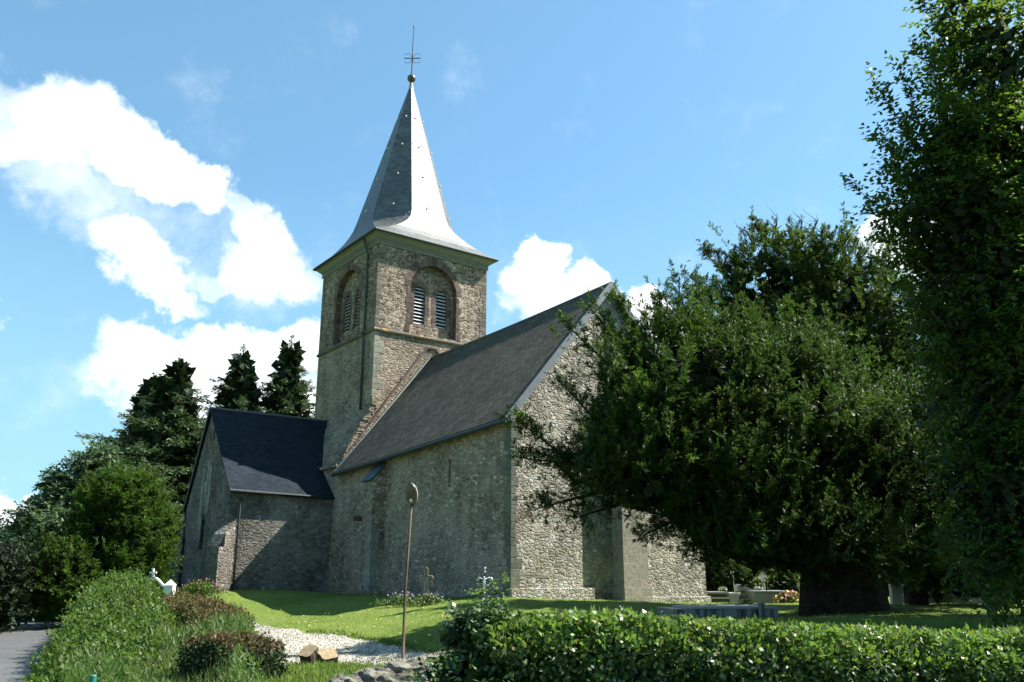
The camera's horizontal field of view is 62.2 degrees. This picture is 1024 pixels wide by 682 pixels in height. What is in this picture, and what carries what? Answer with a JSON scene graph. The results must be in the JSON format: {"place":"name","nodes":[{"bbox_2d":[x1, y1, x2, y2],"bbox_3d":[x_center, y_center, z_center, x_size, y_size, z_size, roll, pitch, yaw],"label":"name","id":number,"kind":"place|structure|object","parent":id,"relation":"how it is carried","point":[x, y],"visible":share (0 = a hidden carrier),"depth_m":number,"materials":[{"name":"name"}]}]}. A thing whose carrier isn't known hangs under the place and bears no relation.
{"place":"outdoors","nodes":[
{"label":"outdoors","id":0,"kind":"place"},
{"bbox_2d":[0,618,61,681],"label":"road","id":1,"kind":"structure","parent":0,"point":[19,648],"depth_m":22.35,"materials":[{"name":"grey asphalt"}]},
{"bbox_2d":[248,621,453,665],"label":"gravel path","id":2,"kind":"structure","parent":0,"point":[341,639],"depth_m":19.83,"materials":[{"name":"grey gravel"}]},
{"bbox_2d":[0,0,1023,527],"label":"sky","id":3,"kind":"structure","parent":0,"point":[176,176],"materials":[{"name":"blue"}]},
{"bbox_2d":[36,589,1023,681],"bbox_3d":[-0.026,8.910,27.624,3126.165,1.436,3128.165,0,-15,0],"label":"ground","id":4,"kind":"structure","parent":0,"point":[265,598],"depth_m":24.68,"materials":[{"name":"green plant"}]},
{"bbox_2d":[0,511,9,550],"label":"broadleaf tree","id":5,"kind":"object","parent":4,"relation":"on","point":[2,525],"visible":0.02,"depth_m":58.79,"materials":[{"name":"green plant"}]},
{"bbox_2d":[0,530,52,633],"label":"dark bush","id":6,"kind":"object","parent":4,"relation":"on","point":[13,589],"visible":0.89,"depth_m":28.89,"materials":[{"name":"green plant"}]},
{"bbox_2d":[0,529,54,619],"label":"dark bush","id":7,"kind":"object","parent":4,"relation":"on","point":[28,539],"visible":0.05,"depth_m":38.03,"materials":[{"name":"green plant"}]},
{"bbox_2d":[16,570,68,620],"bbox_3d":[-18.114,11.149,36.170,5.823,4.647,5.590,-12,-19,36],"label":"dark bush","id":8,"kind":"object","parent":4,"relation":"on","point":[39,610],"visible":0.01,"depth_m":35.31,"materials":[{"name":"green plant"}]},
{"bbox_2d":[0,433,183,558],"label":"broadleaf tree","id":9,"kind":"object","parent":4,"relation":"on","point":[58,483],"visible":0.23,"depth_m":49.35,"materials":[{"name":"green plant"}]},
{"bbox_2d":[89,675,96,681],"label":"marker post","id":10,"kind":"object","parent":4,"relation":"on","point":[92,678],"visible":1,"depth_m":10.25,"materials":[{"name":"green plastic"}]},
{"bbox_2d":[19,567,178,681],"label":"lane hedge","id":11,"kind":"object","parent":4,"relation":"on","point":[115,611],"visible":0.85,"depth_m":16.73,"materials":[{"name":"green plant"}]},
{"bbox_2d":[15,455,185,627],"bbox_3d":[-15.526,7.614,32.374,5.634,6.738,5.664,0,-15,0],"label":"yew bush","id":12,"kind":"object","parent":4,"relation":"on","point":[124,520],"visible":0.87,"depth_m":32.06,"materials":[{"name":"green plant"}]},
{"bbox_2d":[0,353,210,537],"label":"fir tree","id":13,"kind":"object","parent":4,"relation":"on","point":[171,426],"visible":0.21,"depth_m":56.13,"materials":[{"name":"green plant"}]},
{"bbox_2d":[83,370,175,508],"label":"fir tree","id":14,"kind":"object","parent":4,"relation":"on","point":[147,388],"visible":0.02,"depth_m":60.35,"materials":[{"name":"green plant"}]},
{"bbox_2d":[148,569,175,599],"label":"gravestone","id":15,"kind":"structure","parent":4,"relation":"on","point":[169,586],"depth_m":29.73,"materials":[{"name":"white stone"}]},
{"bbox_2d":[156,515,182,545],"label":"dark bush","id":16,"kind":"object","parent":4,"relation":"on","point":[179,531],"depth_m":50.95,"materials":[{"name":"green plant"}]},
{"bbox_2d":[61,602,284,681],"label":"weeds","id":17,"kind":"object","parent":4,"relation":"on","point":[97,662],"visible":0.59,"depth_m":12.17,"materials":[{"name":"green plant"}]},
{"bbox_2d":[175,576,233,596],"bbox_3d":[-13.281,10.423,35.918,3.413,0.911,1.585,0,-15,0],"label":"flower patch","id":18,"kind":"object","parent":4,"relation":"on","point":[200,585],"visible":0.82,"depth_m":35.84,"materials":[{"name":"green plant"}]},
{"bbox_2d":[160,590,258,634],"bbox_3d":[-8.350,7.517,22.563,1.936,1.701,4.004,14,-21,-42],"label":"bush","id":19,"kind":"object","parent":4,"relation":"on","point":[181,607],"visible":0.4,"depth_m":22.07,"materials":[{"name":"brown plant"}]},
{"bbox_2d":[166,344,274,524],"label":"fir tree","id":20,"kind":"object","parent":4,"relation":"on","point":[238,388],"visible":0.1,"depth_m":62.62,"materials":[{"name":"green plant"}]},
{"bbox_2d":[172,628,291,681],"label":"clipped hedge","id":21,"kind":"object","parent":4,"relation":"on","point":[205,645],"visible":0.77,"depth_m":12.79,"materials":[{"name":"green plant"}]},
{"bbox_2d":[179,335,315,534],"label":"fir tree","id":22,"kind":"object","parent":4,"relation":"on","point":[286,384],"visible":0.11,"depth_m":62.65,"materials":[{"name":"green plant"}]},
{"bbox_2d":[299,644,318,664],"bbox_3d":[-3.491,5.557,14.787,0.382,0.530,0.508,-10,-19,33],"label":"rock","id":23,"kind":"object","parent":4,"relation":"on","point":[307,653],"visible":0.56,"depth_m":14.64,"materials":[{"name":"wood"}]},
{"bbox_2d":[263,660,387,681],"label":"ground plants","id":24,"kind":"object","parent":4,"relation":"on","point":[295,669],"visible":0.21,"depth_m":13.19,"materials":[{"name":"green plant"}]},
{"bbox_2d":[315,648,338,664],"bbox_3d":[-3.166,5.500,14.550,0.409,0.457,0.462,10,-18,-31],"label":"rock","id":25,"kind":"object","parent":4,"relation":"on","point":[328,654],"visible":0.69,"depth_m":14.46,"materials":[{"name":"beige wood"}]},
{"bbox_2d":[329,673,362,681],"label":"wall stone","id":26,"kind":"object","parent":4,"relation":"on","point":[340,677],"visible":1,"depth_m":10.92,"materials":[{"name":"grey stone"}]},
{"bbox_2d":[254,595,459,648],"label":"wildflowers","id":27,"kind":"object","parent":4,"relation":"on","point":[367,615],"visible":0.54,"depth_m":25.72,"materials":[{"name":"yellow plant"}]},
{"bbox_2d":[353,666,393,681],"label":"wall stone","id":28,"kind":"object","parent":4,"relation":"on","point":[369,674],"visible":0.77,"depth_m":11.25,"materials":[{"name":"grey stone"}]},
{"bbox_2d":[372,672,414,681],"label":"wall stone","id":29,"kind":"object","parent":4,"relation":"on","point":[391,677],"visible":0.94,"depth_m":10.84,"materials":[{"name":"grey stone"}]},
{"bbox_2d":[368,590,436,607],"bbox_3d":[-3.120,8.195,26.910,2.844,0.581,1.347,0,-15,0],"label":"flower patch","id":30,"kind":"object","parent":4,"relation":"on","point":[398,599],"visible":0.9,"depth_m":26.67,"materials":[{"name":"green plant"}]},
{"bbox_2d":[383,660,433,673],"bbox_3d":[-1.409,4.622,11.795,0.827,0.366,0.694,0,-15,0],"label":"wall stone","id":31,"kind":"object","parent":4,"relation":"on","point":[399,666],"visible":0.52,"depth_m":11.60,"materials":[{"name":"grey stone"}]},
{"bbox_2d":[401,483,417,658],"bbox_3d":[-1.998,4.593,16.459,0.249,3.627,0.250,0,-15,0],"label":"street lamp","id":32,"kind":"object","parent":4,"relation":"on","point":[411,493],"visible":0.98,"depth_m":16.58,"materials":[{"name":"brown metal"}]},
{"bbox_2d":[412,670,431,681],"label":"wall stone","id":33,"kind":"object","parent":4,"relation":"on","point":[423,675],"visible":0.18,"depth_m":10.87,"materials":[{"name":"grey stone"}]},
{"bbox_2d":[419,567,433,602],"bbox_3d":[-2.772,7.972,27.466,0.503,1.308,0.300,0,-15,0],"label":"iron cross","id":34,"kind":"object","parent":4,"relation":"on","point":[426,578],"visible":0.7,"depth_m":27.52,"materials":[{"name":"metal"}]},
{"bbox_2d":[408,592,452,603],"bbox_3d":[-2.578,8.134,26.775,1.434,0.460,0.686,0,-15,0],"label":"flower patch","id":35,"kind":"object","parent":4,"relation":"on","point":[427,597],"visible":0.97,"depth_m":26.72,"materials":[{"name":"green plant"}]},
{"bbox_2d":[166,16,710,602],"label":"church","id":36,"kind":"structure","parent":4,"relation":"on","point":[422,378],"depth_m":38.93,"materials":[{"name":"stone"}]},
{"bbox_2d":[405,597,528,681],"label":"shrub","id":37,"kind":"object","parent":4,"relation":"on","point":[448,669],"visible":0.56,"depth_m":5.94,"materials":[{"name":"green plant"}]},
{"bbox_2d":[428,625,461,654],"bbox_3d":[-0.447,2.134,6.037,0.214,0.231,0.270,-7,-17,25],"label":"leafy sprout","id":38,"kind":"object","parent":37,"relation":"on","point":[442,638],"visible":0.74,"depth_m":6.04,"materials":[{"name":"green plant"}]},
{"bbox_2d":[464,568,516,619],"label":"climbing shoots","id":39,"kind":"object","parent":37,"relation":"on","point":[490,598],"visible":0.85,"depth_m":6.14,"materials":[{"name":"green plant"}]},
{"bbox_2d":[475,567,493,609],"bbox_3d":[-0.466,4.567,14.283,0.320,1.478,0.101,0,-15,0],"label":"crucifix","id":40,"kind":"object","parent":4,"relation":"on","point":[484,578],"visible":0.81,"depth_m":14.41,"materials":[{"name":"grey metal"}]},
{"bbox_2d":[706,591,729,602],"bbox_3d":[8.723,11.184,36.517,0.935,0.774,1.460,0,-15,0],"label":"grave","id":41,"kind":"object","parent":4,"relation":"on","point":[718,596],"visible":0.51,"depth_m":36.06,"materials":[{"name":"grey stone"}]},
{"bbox_2d":[657,603,779,617],"bbox_3d":[5.233,7.017,21.672,2.662,0.685,1.780,2,-16,-6],"label":"tomb","id":42,"kind":"object","parent":4,"relation":"on","point":[760,609],"visible":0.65,"depth_m":20.98,"materials":[{"name":"stone"}]},
{"bbox_2d":[705,547,733,590],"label":"shrub","id":43,"kind":"object","parent":4,"relation":"on","point":[713,582],"visible":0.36,"depth_m":42.06,"materials":[{"name":"green plant"}]},
{"bbox_2d":[727,592,739,602],"bbox_3d":[9.485,11.285,36.780,0.432,0.742,1.300,0,-15,0],"label":"grave","id":44,"kind":"object","parent":4,"relation":"on","point":[734,597],"visible":0.38,"depth_m":36.21,"materials":[{"name":"stone"}]},
{"bbox_2d":[495,256,983,616],"bbox_3d":[6.649,2.177,21.602,14.230,9.629,8.009,0,-15,0],"label":"yew tree","id":45,"kind":"object","parent":4,"relation":"on","point":[814,483],"visible":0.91,"depth_m":20.43,"materials":[{"name":"green plant"}]},
{"bbox_2d":[717,559,761,592],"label":"shrub","id":46,"kind":"object","parent":4,"relation":"on","point":[740,578],"visible":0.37,"depth_m":42.00,"materials":[{"name":"green plant"}]},
{"bbox_2d":[739,593,746,601],"bbox_3d":[10.034,11.393,37.114,0.792,0.722,1.400,0,-15,0],"label":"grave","id":47,"kind":"object","parent":4,"relation":"on","point":[742,595],"visible":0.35,"depth_m":36.62,"materials":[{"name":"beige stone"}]},
{"bbox_2d":[464,604,1023,681],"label":"clipped hedge","id":48,"kind":"object","parent":4,"relation":"on","point":[594,645],"visible":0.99,"depth_m":6.01,"materials":[{"name":"green plant"}]},
{"bbox_2d":[737,598,753,604],"bbox_3d":[6.460,7.234,23.425,0.482,0.293,0.293,0,-15,0],"label":"flower bunch","id":49,"kind":"object","parent":4,"relation":"on","point":[745,601],"visible":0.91,"depth_m":23.39,"materials":[{"name":"green plant"}]},
{"bbox_2d":[735,584,782,603],"bbox_3d":[10.649,10.932,36.147,1.928,1.074,1.810,0,-15,0],"label":"grave","id":50,"kind":"object","parent":4,"relation":"on","point":[764,596],"visible":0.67,"depth_m":35.38,"materials":[{"name":"grey stone"}]},
{"bbox_2d":[742,566,777,589],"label":"shrub","id":51,"kind":"object","parent":4,"relation":"on","point":[766,583],"visible":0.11,"depth_m":42.68,"materials":[{"name":"green plant"}]},
{"bbox_2d":[758,572,767,589],"bbox_3d":[11.261,11.102,37.921,0.443,1.546,0.200,0,-15,0],"label":"stone cross","id":52,"kind":"object","parent":4,"relation":"on","point":[762,577],"visible":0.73,"depth_m":37.99,"materials":[{"name":"grey stone"}]},
{"bbox_2d":[765,567,799,593],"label":"shrub","id":53,"kind":"object","parent":4,"relation":"on","point":[781,584],"visible":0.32,"depth_m":42.91,"materials":[{"name":"green plant"}]},
{"bbox_2d":[773,590,798,603],"bbox_3d":[11.289,10.519,34.437,1.463,0.861,0.984,0,-15,0],"label":"flower bunch","id":54,"kind":"object","parent":4,"relation":"on","point":[785,596],"visible":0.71,"depth_m":34.30,"materials":[{"name":"multicoloured plant"}]},
{"bbox_2d":[688,201,1023,606],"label":"yew tree","id":55,"kind":"object","parent":4,"relation":"on","point":[813,284],"visible":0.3,"depth_m":28.67,"materials":[{"name":"green plant"}]},
{"bbox_2d":[882,570,901,584],"bbox_3d":[12.600,7.774,27.958,0.986,0.560,0.631,0,-15,0],"label":"flower bunch","id":56,"kind":"object","parent":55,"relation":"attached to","point":[896,579],"visible":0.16,"depth_m":27.83,"materials":[{"name":"green plant"}]},
{"bbox_2d":[883,578,902,595],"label":"background tree","id":57,"kind":"object","parent":4,"relation":"on","point":[886,587],"depth_m":53.03,"materials":[{"name":"green plant"}]},
{"bbox_2d":[888,582,903,604],"bbox_3d":[13.011,8.675,28.737,0.369,1.039,0.240,0,-15,0],"label":"gravestone","id":58,"kind":"object","parent":4,"relation":"on","point":[896,596],"visible":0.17,"depth_m":28.66,"materials":[{"name":"stone"}]},
{"bbox_2d":[856,218,980,499],"bbox_3d":[13.915,-0.048,18.501,14.122,12.529,9.954,0,-15,0],"label":"broadleaf tree","id":59,"kind":"object","parent":4,"relation":"on","point":[900,338],"visible":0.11,"depth_m":17.82,"materials":[{"name":"green plant"}]},
{"bbox_2d":[902,585,950,603],"bbox_3d":[14.477,8.979,29.692,1.653,1.010,0.240,0,-15,0],"label":"gravestone","id":60,"kind":"object","parent":4,"relation":"on","point":[906,599],"visible":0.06,"depth_m":29.58,"materials":[{"name":"stone"}]},
{"bbox_2d":[839,0,1023,629],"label":"hornbeam tree","id":61,"kind":"object","parent":4,"relation":"on","point":[969,202],"visible":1,"depth_m":11.54,"materials":[{"name":"green plant"}]},
{"bbox_2d":[951,588,961,602],"bbox_3d":[15.868,9.110,30.175,0.969,1.050,0.240,0,-15,0],"label":"gravestone","id":62,"kind":"object","parent":4,"relation":"on","point":[957,600],"visible":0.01,"depth_m":30.04,"materials":[{"name":"stone"}]},
{"bbox_2d":[961,596,982,603],"bbox_3d":[15.568,8.693,28.735,0.615,1.031,0.240,0,-15,0],"label":"gravestone","id":63,"kind":"object","parent":4,"relation":"on","point":[977,601],"visible":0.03,"depth_m":28.60,"materials":[{"name":"grey stone"}]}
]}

